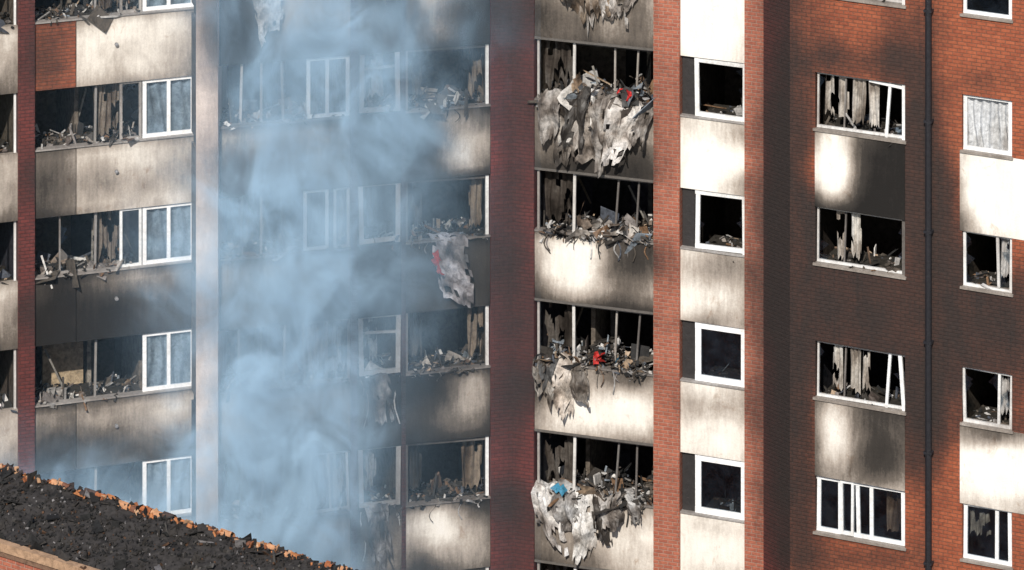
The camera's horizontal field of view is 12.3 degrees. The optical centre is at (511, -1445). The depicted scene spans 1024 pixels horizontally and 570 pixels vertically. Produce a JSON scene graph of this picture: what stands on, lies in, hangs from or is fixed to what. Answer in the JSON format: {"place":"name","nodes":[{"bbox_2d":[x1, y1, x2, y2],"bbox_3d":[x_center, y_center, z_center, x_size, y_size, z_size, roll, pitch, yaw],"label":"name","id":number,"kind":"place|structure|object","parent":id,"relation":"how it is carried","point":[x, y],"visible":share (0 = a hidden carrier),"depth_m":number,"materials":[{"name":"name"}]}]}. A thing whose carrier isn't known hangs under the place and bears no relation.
{"place":"outdoors","nodes":[
{"label":"outdoors","id":0,"kind":"place"},
{"bbox_2d":[0,0,1023,569],"bbox_3d":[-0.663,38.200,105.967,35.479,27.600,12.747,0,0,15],"label":"burned apartment block","id":1,"kind":"structure","parent":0,"point":[776,308],"depth_m":101.99,"materials":[{"name":"red brick"}]},
{"bbox_2d":[252,0,652,569],"bbox_3d":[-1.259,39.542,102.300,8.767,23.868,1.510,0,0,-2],"label":"hanging torn cladding","id":2,"kind":"structure","parent":1,"relation":"attached to","point":[606,138],"depth_m":102.30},
{"bbox_2d":[36,1,901,517],"bbox_3d":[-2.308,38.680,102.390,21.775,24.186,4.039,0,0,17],"label":"broken sheet debris","id":3,"kind":"object","parent":1,"relation":"on","point":[628,97],"visible":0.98,"depth_m":102.39,"materials":[{"name":"grey"}]},
{"bbox_2d":[0,0,1009,561],"bbox_3d":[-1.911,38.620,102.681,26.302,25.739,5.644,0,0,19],"label":"fire debris","id":4,"kind":"object","parent":1,"relation":"on","point":[432,100],"visible":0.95,"depth_m":102.71,"materials":[{"name":"grey"}]},
{"bbox_2d":[13,0,1013,569],"bbox_3d":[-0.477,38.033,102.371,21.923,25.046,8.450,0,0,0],"label":"window frames","id":5,"kind":"structure","parent":1,"relation":"in","point":[700,378],"depth_m":101.92,"materials":[{"name":"paint"}]},
{"bbox_2d":[93,0,1009,569],"bbox_3d":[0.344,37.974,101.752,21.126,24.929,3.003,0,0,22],"label":"burnt curtains","id":6,"kind":"object","parent":1,"relation":"attached to","point":[987,122],"visible":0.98,"depth_m":102.96,"materials":[{"name":"fabric"}]},
{"label":"ground","id":7,"kind":"structure","parent":0,"visible":0},
{"bbox_2d":[0,556,42,569],"bbox_3d":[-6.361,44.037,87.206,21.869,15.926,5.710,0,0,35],"label":"brick wall","id":8,"kind":"structure","parent":7,"relation":"on","point":[7,564],"depth_m":85.55,"materials":[{"name":"red brick"}]},
{"bbox_2d":[0,539,99,569],"bbox_3d":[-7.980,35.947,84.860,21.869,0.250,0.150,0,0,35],"label":"eaves board","id":9,"kind":"object","parent":8,"relation":"on","point":[27,555],"visible":1,"depth_m":85.19,"materials":[{"name":"wood"}]},
{"bbox_2d":[0,472,331,569],"bbox_3d":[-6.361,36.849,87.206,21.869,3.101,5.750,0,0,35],"label":"charred roof slope","id":10,"kind":"structure","parent":8,"relation":"on","point":[167,558],"depth_m":85.42,"materials":[{"name":"black"}]},
{"bbox_2d":[1,466,346,569],"bbox_3d":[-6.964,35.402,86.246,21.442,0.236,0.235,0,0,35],"label":"ridge tiles","id":11,"kind":"object","parent":10,"relation":"on","point":[167,514],"visible":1,"depth_m":85.90,"materials":[{"name":"tile"}]},
{"bbox_2d":[0,463,357,569],"bbox_3d":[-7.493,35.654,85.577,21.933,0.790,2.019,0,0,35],"label":"roof rubble","id":12,"kind":"object","parent":10,"relation":"on","point":[97,528],"visible":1,"depth_m":85.40,"materials":[{"name":"black"}]}
]}

